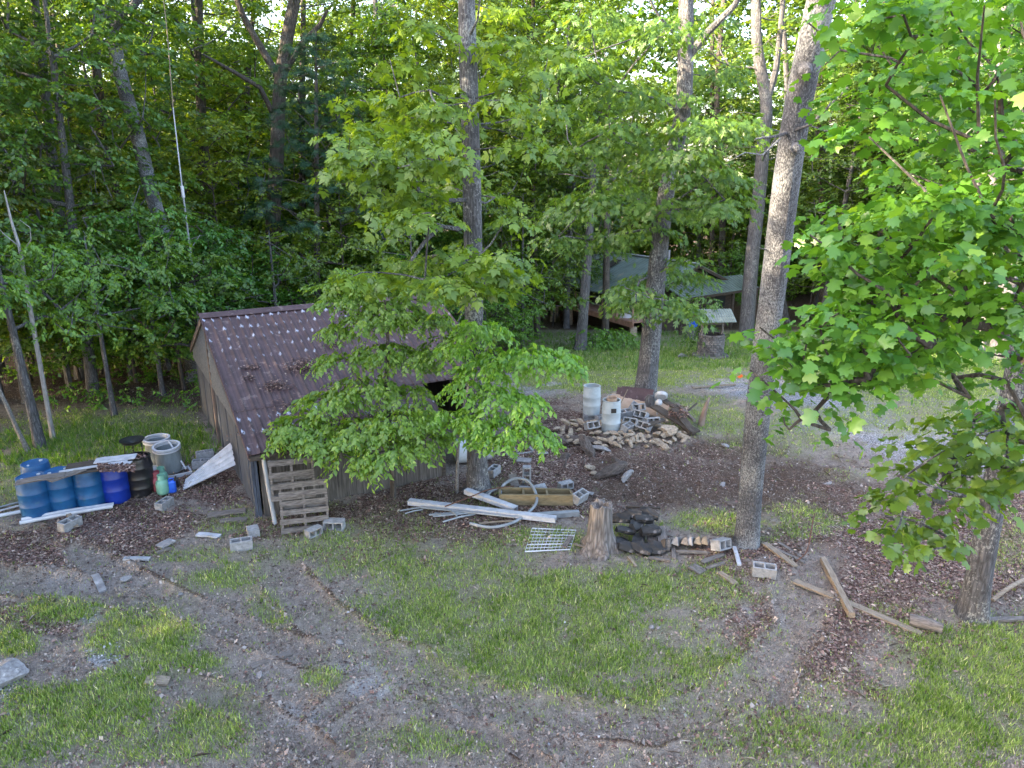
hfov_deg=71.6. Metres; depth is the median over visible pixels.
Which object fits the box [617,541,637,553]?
charred log
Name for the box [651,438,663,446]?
rock
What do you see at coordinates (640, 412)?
cinder block
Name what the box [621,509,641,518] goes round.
charred log
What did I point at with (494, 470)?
cinder block
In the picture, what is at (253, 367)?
roof leaves
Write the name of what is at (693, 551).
board
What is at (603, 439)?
rock
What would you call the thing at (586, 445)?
soil clump
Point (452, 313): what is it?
understory tree
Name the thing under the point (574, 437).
soil clump
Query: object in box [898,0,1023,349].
forest tree
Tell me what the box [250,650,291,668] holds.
board
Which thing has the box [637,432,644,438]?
rock
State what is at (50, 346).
understory tree
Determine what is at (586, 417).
cinder block
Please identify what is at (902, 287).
understory tree
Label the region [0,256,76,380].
understory tree
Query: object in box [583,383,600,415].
barrel
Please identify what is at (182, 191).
antenna mast
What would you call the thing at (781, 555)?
board
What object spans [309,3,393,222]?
forest tree
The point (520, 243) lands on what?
understory tree
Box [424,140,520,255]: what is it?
forest tree
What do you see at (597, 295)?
window
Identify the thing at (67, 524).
cinder block
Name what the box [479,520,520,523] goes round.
tube
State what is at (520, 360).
dogwood tree
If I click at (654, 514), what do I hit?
charred log
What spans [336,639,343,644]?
rock
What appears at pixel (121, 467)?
debris
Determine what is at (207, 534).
board
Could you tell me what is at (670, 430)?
rock
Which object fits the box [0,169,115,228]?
understory tree
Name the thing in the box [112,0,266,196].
forest tree
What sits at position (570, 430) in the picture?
rock
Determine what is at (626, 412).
cinder block
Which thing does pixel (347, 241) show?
understory tree
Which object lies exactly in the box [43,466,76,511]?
barrel
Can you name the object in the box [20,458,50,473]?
barrel
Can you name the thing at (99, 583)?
board
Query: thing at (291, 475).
pallet
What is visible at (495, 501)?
metal channel
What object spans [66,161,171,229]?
understory tree
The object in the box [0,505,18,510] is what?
board
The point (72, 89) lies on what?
forest tree
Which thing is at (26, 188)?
forest tree
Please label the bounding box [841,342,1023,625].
poplar tree
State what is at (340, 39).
forest tree
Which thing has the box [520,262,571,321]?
understory tree
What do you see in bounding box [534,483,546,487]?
slab
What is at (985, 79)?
forest tree
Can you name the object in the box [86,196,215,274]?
understory tree
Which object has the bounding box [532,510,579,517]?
metal channel
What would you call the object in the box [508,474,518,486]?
slab
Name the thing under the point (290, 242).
understory tree
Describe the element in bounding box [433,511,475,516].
tube
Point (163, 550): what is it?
board
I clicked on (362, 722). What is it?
dirt clods
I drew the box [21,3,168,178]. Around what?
forest tree
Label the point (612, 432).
rock
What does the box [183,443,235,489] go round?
sheet panel
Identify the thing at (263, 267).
understory tree
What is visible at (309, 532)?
cinder block
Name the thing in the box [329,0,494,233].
forest tree
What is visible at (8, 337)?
understory tree
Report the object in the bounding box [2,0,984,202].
sky
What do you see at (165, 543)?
board
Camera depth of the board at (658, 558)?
13.03 m
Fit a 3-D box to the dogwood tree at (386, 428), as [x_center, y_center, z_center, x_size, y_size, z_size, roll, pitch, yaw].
[-2.806,0.326,14.899,4.178,5.262,4.428,10,19,32]
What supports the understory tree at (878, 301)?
on the ground at (676, 501)
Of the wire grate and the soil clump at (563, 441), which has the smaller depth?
the wire grate
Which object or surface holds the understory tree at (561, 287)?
on the ground at (676, 501)
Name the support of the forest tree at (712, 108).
on the ground at (676, 501)
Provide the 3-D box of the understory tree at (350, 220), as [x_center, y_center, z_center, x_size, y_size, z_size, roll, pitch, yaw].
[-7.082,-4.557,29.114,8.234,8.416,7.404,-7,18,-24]
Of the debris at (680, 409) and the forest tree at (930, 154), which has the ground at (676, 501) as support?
the forest tree at (930, 154)
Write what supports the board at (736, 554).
on the board
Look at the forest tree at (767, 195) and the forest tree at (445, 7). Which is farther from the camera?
the forest tree at (767, 195)
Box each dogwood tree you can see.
[260,267,498,497]
[427,320,588,493]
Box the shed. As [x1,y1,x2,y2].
[189,295,484,524]
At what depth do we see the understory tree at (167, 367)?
26.58 m
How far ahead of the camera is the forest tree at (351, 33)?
40.68 m
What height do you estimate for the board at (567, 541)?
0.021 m
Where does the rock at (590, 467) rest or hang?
on the ground at (676, 501)
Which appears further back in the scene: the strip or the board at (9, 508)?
the strip
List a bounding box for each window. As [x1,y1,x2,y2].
[596,293,601,304]
[713,295,725,307]
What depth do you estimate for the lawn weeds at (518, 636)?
10.50 m
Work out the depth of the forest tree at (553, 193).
53.22 m
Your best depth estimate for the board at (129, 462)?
14.95 m
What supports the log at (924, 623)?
on the ground at (676, 501)
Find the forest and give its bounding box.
[6,0,1016,283]
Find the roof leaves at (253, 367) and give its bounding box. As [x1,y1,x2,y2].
[239,363,260,369]
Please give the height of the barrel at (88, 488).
0.900 m
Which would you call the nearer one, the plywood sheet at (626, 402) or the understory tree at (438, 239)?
the plywood sheet at (626, 402)
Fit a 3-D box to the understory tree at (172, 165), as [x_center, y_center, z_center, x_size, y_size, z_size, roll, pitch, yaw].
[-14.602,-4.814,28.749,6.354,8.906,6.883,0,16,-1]
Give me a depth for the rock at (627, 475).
16.38 m
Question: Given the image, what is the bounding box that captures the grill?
[119,435,144,454]
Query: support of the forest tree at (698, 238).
on the ground at (676, 501)
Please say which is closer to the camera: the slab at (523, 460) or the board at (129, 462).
the board at (129, 462)
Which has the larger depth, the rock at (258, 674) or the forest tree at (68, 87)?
the forest tree at (68, 87)
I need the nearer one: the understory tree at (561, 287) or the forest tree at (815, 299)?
the understory tree at (561, 287)
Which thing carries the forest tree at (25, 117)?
on the ground at (676, 501)
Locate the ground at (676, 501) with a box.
[0,217,1023,767]
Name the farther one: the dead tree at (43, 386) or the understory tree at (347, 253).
the understory tree at (347, 253)
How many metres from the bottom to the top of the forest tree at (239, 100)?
15.095 m
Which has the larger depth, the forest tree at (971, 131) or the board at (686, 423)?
the forest tree at (971, 131)
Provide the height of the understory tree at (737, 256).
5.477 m
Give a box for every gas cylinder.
[153,470,158,491]
[155,473,168,495]
[156,466,167,480]
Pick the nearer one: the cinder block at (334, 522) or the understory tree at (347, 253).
the cinder block at (334, 522)
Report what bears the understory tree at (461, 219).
on the ground at (676, 501)
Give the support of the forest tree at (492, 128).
on the ground at (676, 501)
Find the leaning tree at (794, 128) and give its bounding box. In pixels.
[731,0,847,549]
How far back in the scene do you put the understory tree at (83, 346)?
22.72 m
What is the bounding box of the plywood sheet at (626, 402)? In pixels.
[611,393,668,418]
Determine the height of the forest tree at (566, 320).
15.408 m
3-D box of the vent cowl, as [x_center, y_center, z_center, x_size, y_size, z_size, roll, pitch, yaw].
[4.316,0.596,20.682,0.378,0.856,0.319,2,16,-13]
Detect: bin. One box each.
[142,433,170,464]
[152,440,181,473]
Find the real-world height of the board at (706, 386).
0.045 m
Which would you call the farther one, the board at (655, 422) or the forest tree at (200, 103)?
the forest tree at (200, 103)
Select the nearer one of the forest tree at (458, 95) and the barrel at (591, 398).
the barrel at (591, 398)
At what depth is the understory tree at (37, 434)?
17.73 m
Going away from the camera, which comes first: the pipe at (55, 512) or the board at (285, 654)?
the board at (285, 654)
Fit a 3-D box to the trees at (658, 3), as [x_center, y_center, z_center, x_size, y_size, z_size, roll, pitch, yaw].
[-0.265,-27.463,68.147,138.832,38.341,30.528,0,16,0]
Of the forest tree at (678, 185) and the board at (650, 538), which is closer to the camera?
the board at (650, 538)
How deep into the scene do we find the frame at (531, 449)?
18.05 m
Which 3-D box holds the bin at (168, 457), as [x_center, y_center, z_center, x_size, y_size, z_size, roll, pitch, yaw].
[-8.167,1.761,16.882,0.620,0.670,0.620,0,21,0]
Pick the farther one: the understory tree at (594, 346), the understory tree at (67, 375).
the understory tree at (594, 346)
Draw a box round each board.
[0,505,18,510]
[15,472,65,485]
[46,469,86,482]
[59,460,127,472]
[65,460,115,475]
[91,573,106,592]
[93,453,136,463]
[96,461,131,467]
[122,556,150,560]
[143,675,170,686]
[155,538,175,548]
[156,547,171,554]
[195,532,221,538]
[207,508,245,517]
[219,516,246,523]
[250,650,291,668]
[562,536,572,547]
[626,506,659,508]
[627,556,636,566]
[643,418,665,427]
[647,508,655,541]
[648,556,669,561]
[650,405,699,433]
[657,526,669,550]
[662,399,678,407]
[670,408,696,435]
[671,545,675,559]
[676,403,695,421]
[676,550,707,554]
[688,563,706,574]
[692,384,735,388]
[700,553,724,563]
[705,561,724,569]
[717,571,737,584]
[732,546,740,565]
[762,542,797,567]
[775,547,804,563]
[777,542,806,560]
[792,579,922,635]
[820,557,854,617]
[991,616,1023,621]
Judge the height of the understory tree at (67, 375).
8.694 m
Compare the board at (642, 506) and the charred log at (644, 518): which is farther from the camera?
the board at (642, 506)
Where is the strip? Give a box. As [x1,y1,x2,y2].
[167,440,186,468]
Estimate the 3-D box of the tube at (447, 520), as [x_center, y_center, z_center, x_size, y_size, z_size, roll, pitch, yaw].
[-1.085,2.741,14.576,0.726,0.056,0.040,-9,19,-28]
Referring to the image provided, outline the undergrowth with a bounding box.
[0,315,979,415]
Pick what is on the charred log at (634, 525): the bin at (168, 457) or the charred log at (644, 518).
the charred log at (644, 518)
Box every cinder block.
[57,514,82,532]
[154,496,174,511]
[191,458,210,469]
[195,448,213,458]
[229,535,252,551]
[304,524,322,538]
[323,517,345,531]
[488,464,500,478]
[522,465,530,482]
[557,479,573,488]
[572,488,589,505]
[583,413,594,420]
[583,420,600,430]
[594,414,601,419]
[620,408,632,418]
[620,421,634,432]
[622,416,637,426]
[628,400,638,411]
[631,403,645,410]
[632,409,649,418]
[635,420,652,430]
[644,417,660,424]
[710,537,731,550]
[752,561,776,579]
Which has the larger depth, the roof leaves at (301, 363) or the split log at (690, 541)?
the roof leaves at (301, 363)
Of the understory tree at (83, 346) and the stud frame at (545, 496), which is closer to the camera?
the stud frame at (545, 496)
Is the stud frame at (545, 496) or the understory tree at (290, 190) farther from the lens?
the understory tree at (290, 190)
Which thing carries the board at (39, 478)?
on the board at (69, 473)
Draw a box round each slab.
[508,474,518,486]
[516,457,531,462]
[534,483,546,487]
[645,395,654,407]
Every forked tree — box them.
[86,0,196,381]
[201,0,377,306]
[662,0,879,340]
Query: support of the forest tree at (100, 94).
on the ground at (676, 501)
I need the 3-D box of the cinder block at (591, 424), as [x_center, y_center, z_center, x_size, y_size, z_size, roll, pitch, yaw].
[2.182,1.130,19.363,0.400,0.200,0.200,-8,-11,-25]
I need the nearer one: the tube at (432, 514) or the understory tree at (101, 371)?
the tube at (432, 514)
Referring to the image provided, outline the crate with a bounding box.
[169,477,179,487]
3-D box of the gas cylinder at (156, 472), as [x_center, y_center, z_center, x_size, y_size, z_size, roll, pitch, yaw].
[-7.954,2.171,15.888,0.260,0.460,0.260,-1,16,-4]
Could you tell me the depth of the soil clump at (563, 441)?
18.43 m
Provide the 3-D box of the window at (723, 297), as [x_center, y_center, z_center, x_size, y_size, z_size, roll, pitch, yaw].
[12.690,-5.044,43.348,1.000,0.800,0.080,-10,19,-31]
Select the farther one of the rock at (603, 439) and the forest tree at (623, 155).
the forest tree at (623, 155)
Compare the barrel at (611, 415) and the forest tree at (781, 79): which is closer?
the barrel at (611, 415)
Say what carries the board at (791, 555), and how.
on the ground at (676, 501)
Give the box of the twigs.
[0,383,1023,767]
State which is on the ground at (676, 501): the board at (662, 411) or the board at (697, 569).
the board at (697, 569)
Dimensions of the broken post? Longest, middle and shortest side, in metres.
0.962 x 0.203 x 0.197 m
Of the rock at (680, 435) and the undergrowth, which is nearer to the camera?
the rock at (680, 435)
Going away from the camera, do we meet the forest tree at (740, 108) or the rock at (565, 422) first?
the rock at (565, 422)
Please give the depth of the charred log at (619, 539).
13.46 m
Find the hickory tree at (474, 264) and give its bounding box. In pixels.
[308,0,582,494]
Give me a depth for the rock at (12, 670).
9.91 m
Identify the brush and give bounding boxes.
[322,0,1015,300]
[487,177,918,302]
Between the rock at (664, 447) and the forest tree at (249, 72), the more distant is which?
the forest tree at (249, 72)
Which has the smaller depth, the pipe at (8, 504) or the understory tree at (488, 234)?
the pipe at (8, 504)
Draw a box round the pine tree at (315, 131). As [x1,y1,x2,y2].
[235,30,406,302]
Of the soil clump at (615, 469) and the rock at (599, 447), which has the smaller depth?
the soil clump at (615, 469)
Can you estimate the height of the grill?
1.001 m
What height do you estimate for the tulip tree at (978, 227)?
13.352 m
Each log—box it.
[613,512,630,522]
[615,525,635,534]
[616,536,628,543]
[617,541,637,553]
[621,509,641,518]
[628,519,643,531]
[631,532,644,541]
[631,541,652,556]
[633,514,653,523]
[639,507,659,520]
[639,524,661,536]
[646,540,666,554]
[660,539,666,547]
[666,539,672,547]
[671,537,679,545]
[680,536,688,545]
[688,537,693,545]
[693,536,700,544]
[700,536,707,544]
[909,614,943,633]
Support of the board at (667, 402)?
on the debris at (680, 409)
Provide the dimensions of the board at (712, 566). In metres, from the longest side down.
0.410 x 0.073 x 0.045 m
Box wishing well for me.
[692,308,736,358]
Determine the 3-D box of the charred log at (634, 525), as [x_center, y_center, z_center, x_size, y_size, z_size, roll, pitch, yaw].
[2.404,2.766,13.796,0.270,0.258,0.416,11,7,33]
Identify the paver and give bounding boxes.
[246,524,259,537]
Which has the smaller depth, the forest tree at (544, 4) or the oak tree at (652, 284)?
the oak tree at (652, 284)
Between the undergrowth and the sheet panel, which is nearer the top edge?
the undergrowth
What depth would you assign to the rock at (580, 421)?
19.87 m
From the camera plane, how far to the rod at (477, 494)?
15.11 m
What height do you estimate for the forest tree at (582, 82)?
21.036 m
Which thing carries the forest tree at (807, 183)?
on the ground at (676, 501)
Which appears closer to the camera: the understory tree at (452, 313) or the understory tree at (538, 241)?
the understory tree at (452, 313)
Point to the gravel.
(470, 585)
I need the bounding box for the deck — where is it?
[550,286,642,335]
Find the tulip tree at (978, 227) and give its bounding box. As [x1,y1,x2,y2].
[709,0,1023,458]
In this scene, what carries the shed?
on the ground at (676, 501)
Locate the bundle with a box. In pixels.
[620,311,635,317]
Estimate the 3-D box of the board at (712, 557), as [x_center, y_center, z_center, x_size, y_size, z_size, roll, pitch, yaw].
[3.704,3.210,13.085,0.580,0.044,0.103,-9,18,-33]
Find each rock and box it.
[0,658,28,687]
[120,575,131,582]
[256,670,261,678]
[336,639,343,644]
[560,418,569,424]
[568,428,572,434]
[577,418,583,424]
[584,464,595,470]
[592,445,610,451]
[598,437,609,442]
[608,435,616,440]
[609,430,618,436]
[609,440,621,447]
[621,469,633,482]
[623,433,634,437]
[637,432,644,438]
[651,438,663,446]
[652,431,661,436]
[660,443,669,450]
[661,425,677,436]
[676,432,689,438]
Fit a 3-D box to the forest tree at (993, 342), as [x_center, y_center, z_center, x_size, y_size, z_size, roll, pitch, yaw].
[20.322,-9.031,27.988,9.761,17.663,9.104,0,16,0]
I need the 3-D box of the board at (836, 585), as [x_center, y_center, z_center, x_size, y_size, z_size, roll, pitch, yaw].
[5.540,3.439,12.128,0.104,0.104,1.772,3,16,9]
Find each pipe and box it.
[0,502,17,507]
[0,510,20,516]
[19,504,112,524]
[21,502,113,519]
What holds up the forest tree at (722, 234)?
on the ground at (676, 501)
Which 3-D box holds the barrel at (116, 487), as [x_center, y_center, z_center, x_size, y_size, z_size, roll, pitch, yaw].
[-8.645,2.108,15.441,0.581,0.900,0.581,4,17,15]
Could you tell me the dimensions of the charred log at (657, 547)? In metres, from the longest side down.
0.416 x 0.266 x 0.254 m
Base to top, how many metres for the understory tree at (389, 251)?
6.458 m
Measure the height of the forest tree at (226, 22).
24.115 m
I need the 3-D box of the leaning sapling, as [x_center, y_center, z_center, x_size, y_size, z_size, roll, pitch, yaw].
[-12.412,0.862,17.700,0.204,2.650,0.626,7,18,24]
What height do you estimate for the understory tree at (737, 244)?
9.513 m
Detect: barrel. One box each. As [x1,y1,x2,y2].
[14,471,51,517]
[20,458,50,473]
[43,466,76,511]
[72,472,104,506]
[100,470,130,504]
[127,451,153,497]
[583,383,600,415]
[601,397,620,434]
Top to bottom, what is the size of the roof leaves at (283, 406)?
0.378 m
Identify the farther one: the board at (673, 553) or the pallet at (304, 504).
the pallet at (304, 504)
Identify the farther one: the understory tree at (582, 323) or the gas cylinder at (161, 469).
the understory tree at (582, 323)
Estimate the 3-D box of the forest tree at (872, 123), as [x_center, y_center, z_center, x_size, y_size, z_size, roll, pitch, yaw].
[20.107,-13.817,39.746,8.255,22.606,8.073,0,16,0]
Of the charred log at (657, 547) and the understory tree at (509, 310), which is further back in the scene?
the understory tree at (509, 310)
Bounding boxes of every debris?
[97,462,135,472]
[123,453,147,459]
[668,404,688,418]
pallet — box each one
[267,456,315,501]
[278,479,329,534]
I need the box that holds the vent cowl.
[655,391,667,414]
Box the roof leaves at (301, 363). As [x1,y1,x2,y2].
[269,356,315,376]
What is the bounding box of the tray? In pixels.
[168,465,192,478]
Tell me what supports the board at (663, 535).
on the ground at (676, 501)
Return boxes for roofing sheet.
[616,387,621,394]
[620,386,653,400]
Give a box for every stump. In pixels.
[579,498,623,560]
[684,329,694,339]
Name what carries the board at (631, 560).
on the ground at (676, 501)
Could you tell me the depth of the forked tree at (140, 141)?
22.96 m
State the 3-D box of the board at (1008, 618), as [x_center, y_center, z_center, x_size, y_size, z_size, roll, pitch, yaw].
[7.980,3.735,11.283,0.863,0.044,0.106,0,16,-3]
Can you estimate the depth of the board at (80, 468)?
14.76 m
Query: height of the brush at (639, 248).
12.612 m
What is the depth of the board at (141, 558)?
13.00 m
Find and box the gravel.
[0,369,996,767]
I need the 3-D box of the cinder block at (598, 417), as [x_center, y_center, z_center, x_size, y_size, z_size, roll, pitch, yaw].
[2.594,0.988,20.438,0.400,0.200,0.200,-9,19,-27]
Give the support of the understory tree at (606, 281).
on the ground at (676, 501)
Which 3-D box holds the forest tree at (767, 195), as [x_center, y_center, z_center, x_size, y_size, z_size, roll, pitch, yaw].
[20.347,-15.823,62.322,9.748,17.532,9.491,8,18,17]
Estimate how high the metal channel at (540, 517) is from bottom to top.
0.111 m
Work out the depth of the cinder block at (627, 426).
19.35 m
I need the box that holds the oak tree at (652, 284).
[508,0,772,400]
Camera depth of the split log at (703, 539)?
13.37 m
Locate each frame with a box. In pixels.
[499,487,573,505]
[514,446,533,453]
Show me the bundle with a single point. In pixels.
(626, 315)
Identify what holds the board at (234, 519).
on the ground at (676, 501)
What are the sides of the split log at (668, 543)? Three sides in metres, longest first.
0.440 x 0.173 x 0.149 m
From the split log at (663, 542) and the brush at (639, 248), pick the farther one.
the brush at (639, 248)
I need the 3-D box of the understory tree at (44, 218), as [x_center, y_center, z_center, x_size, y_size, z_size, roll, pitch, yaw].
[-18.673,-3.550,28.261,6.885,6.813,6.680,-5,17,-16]
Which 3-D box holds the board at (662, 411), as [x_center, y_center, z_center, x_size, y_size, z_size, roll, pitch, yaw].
[4.547,0.971,19.885,0.303,0.052,1.690,-10,29,-31]
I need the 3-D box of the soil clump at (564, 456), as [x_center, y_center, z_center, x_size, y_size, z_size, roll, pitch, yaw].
[1.326,1.835,17.828,0.252,0.202,0.383,27,41,18]
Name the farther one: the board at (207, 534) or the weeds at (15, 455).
the weeds at (15, 455)
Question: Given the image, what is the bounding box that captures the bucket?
[606,394,616,401]
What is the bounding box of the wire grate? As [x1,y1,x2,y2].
[525,528,575,551]
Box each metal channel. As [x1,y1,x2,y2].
[407,498,556,522]
[464,488,517,509]
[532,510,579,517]
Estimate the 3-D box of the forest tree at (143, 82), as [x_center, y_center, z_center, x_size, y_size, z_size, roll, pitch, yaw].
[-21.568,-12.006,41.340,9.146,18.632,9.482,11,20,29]
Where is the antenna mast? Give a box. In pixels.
[163,0,199,322]
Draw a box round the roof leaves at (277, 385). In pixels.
[259,375,295,391]
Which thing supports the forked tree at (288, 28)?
on the ground at (676, 501)
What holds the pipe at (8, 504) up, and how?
on the ground at (676, 501)
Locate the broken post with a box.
[697,397,709,426]
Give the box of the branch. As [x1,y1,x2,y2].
[991,578,1023,601]
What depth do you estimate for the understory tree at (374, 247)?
25.56 m
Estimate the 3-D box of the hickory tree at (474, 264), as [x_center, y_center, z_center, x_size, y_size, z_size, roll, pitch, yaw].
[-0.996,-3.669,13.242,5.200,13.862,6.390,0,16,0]
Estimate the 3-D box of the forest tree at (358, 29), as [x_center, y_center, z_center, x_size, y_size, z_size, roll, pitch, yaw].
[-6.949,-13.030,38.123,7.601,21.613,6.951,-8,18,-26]
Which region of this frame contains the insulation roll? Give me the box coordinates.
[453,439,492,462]
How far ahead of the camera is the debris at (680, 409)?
19.96 m
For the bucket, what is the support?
in the barrel at (611, 415)
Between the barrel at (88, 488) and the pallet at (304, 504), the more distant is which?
the barrel at (88, 488)
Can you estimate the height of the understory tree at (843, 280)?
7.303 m
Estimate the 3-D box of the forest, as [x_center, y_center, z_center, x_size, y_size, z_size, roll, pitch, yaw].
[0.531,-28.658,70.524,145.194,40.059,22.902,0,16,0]
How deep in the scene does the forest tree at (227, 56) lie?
30.14 m
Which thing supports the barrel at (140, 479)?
on the ground at (676, 501)
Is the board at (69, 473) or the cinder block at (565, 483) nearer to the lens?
the board at (69, 473)
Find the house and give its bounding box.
[560,250,758,334]
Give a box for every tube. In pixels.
[400,506,424,510]
[421,507,514,517]
[429,512,461,515]
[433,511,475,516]
[443,514,474,522]
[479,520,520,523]
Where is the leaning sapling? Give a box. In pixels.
[0,388,31,452]
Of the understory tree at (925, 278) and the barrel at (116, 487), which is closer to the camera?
the barrel at (116, 487)
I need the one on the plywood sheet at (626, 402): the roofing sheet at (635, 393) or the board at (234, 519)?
the roofing sheet at (635, 393)
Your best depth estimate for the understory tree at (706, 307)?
32.23 m
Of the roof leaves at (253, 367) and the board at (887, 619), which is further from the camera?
the roof leaves at (253, 367)
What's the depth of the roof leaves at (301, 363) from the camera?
16.76 m
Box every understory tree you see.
[0,29,74,404]
[0,135,160,388]
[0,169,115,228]
[0,170,122,392]
[0,209,70,318]
[0,215,114,403]
[0,227,209,415]
[0,234,29,378]
[0,240,128,448]
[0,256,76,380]
[0,291,147,381]
[2,206,82,247]
[2,224,121,373]
[10,228,220,380]
[18,255,206,382]
[45,208,243,395]
[45,211,242,370]
[46,204,261,390]
[51,295,182,369]
[63,175,184,254]
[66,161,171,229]
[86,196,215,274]
[95,149,240,362]
[113,113,327,310]
[116,192,249,373]
[139,219,295,361]
[155,206,248,300]
[197,229,337,310]
[211,146,331,300]
[223,242,338,308]
[234,173,347,297]
[245,169,430,303]
[250,225,350,307]
[291,225,390,295]
[306,192,345,238]
[307,221,384,300]
[334,208,499,351]
[348,230,453,306]
[354,251,489,323]
[401,232,492,321]
[405,175,499,315]
[429,153,578,341]
[440,189,602,348]
[443,216,490,254]
[445,191,592,329]
[462,289,552,349]
[499,231,556,291]
[515,178,595,316]
[520,212,601,326]
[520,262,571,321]
[524,142,660,350]
[547,89,659,344]
[569,325,620,351]
[592,327,640,350]
[665,294,727,352]
[676,185,767,279]
[710,244,788,306]
[760,209,869,320]
[800,239,901,317]
[862,267,933,304]
[866,234,946,299]
[893,179,981,297]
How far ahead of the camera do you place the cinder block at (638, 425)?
19.36 m
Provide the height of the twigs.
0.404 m
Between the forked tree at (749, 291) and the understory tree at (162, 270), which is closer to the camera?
the understory tree at (162, 270)
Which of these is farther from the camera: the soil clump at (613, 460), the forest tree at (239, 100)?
the forest tree at (239, 100)
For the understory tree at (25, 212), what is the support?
on the ground at (676, 501)
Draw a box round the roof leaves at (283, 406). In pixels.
[254,393,307,415]
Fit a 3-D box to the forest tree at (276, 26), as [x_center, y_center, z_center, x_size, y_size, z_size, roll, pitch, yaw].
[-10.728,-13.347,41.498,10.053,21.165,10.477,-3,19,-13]
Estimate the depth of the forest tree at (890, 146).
39.04 m
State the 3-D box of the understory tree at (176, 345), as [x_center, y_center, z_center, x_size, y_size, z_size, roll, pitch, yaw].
[-11.472,-2.474,22.928,6.518,6.450,6.324,7,18,23]
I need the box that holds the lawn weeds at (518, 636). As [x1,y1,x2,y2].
[0,382,1023,767]
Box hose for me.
[469,477,537,528]
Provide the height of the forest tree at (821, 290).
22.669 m
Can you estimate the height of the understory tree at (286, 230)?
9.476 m
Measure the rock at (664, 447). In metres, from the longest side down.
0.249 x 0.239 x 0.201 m
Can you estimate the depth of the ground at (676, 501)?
11.71 m
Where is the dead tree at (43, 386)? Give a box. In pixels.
[0,190,56,439]
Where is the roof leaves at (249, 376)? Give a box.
[243,371,255,381]
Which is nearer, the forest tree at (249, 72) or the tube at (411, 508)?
the tube at (411, 508)
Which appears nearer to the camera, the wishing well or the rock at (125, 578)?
the rock at (125, 578)
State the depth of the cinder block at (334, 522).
14.17 m
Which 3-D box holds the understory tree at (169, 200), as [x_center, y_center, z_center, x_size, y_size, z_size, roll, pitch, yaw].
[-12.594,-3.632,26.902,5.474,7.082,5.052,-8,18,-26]
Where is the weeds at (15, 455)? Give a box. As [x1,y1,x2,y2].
[0,327,1005,465]
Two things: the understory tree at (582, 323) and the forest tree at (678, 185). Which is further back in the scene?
the forest tree at (678, 185)
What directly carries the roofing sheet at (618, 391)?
on the plywood sheet at (626, 402)
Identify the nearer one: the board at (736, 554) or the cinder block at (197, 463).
the board at (736, 554)
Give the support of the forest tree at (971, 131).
on the ground at (676, 501)
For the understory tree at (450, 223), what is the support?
on the ground at (676, 501)
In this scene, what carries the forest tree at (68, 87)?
on the ground at (676, 501)
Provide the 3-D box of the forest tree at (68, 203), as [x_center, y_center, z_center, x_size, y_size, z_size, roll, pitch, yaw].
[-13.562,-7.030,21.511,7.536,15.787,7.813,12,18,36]
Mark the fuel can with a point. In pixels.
(172, 486)
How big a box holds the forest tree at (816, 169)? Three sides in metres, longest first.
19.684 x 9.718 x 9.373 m
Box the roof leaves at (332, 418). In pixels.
[202,401,431,443]
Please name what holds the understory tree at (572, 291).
on the ground at (676, 501)
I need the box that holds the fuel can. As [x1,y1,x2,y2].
[168,476,176,492]
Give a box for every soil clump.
[547,434,568,445]
[558,452,569,459]
[562,435,596,444]
[579,434,595,457]
[592,461,627,479]
[611,457,619,462]
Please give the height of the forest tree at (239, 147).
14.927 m
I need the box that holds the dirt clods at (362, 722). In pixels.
[0,374,1023,767]
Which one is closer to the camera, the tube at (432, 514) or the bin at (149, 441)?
the tube at (432, 514)
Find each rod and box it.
[445,485,513,506]
[795,513,814,561]
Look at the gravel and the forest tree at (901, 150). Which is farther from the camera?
the forest tree at (901, 150)
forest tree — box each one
[0,0,94,373]
[0,0,182,226]
[0,0,205,395]
[0,0,217,379]
[0,4,82,211]
[0,94,46,350]
[3,0,157,195]
[10,1,224,359]
[14,0,199,211]
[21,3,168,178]
[54,8,222,241]
[75,0,323,238]
[91,0,290,244]
[108,16,246,228]
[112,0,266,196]
[153,41,324,306]
[174,0,348,304]
[179,0,305,185]
[186,94,289,256]
[226,0,377,303]
[228,57,336,239]
[243,0,394,267]
[244,14,401,264]
[292,0,388,263]
[293,0,490,296]
[307,0,447,188]
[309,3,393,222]
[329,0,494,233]
[333,0,435,208]
[379,0,569,184]
[381,0,564,351]
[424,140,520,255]
[436,0,564,321]
[437,0,632,337]
[485,0,611,336]
[508,85,595,309]
[511,0,635,315]
[515,62,634,328]
[535,0,638,321]
[552,0,668,230]
[557,76,655,232]
[600,74,684,252]
[622,91,709,249]
[642,76,754,261]
[656,41,780,265]
[660,0,771,270]
[664,0,775,274]
[702,96,800,272]
[706,0,838,322]
[726,57,828,231]
[746,0,874,325]
[760,36,927,327]
[761,53,905,312]
[766,20,875,305]
[792,106,857,295]
[800,0,976,215]
[804,0,934,311]
[827,2,999,295]
[836,27,989,307]
[869,2,1023,295]
[869,38,985,297]
[895,6,1023,359]
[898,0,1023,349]
[944,28,1021,183]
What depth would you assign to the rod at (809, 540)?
13.19 m

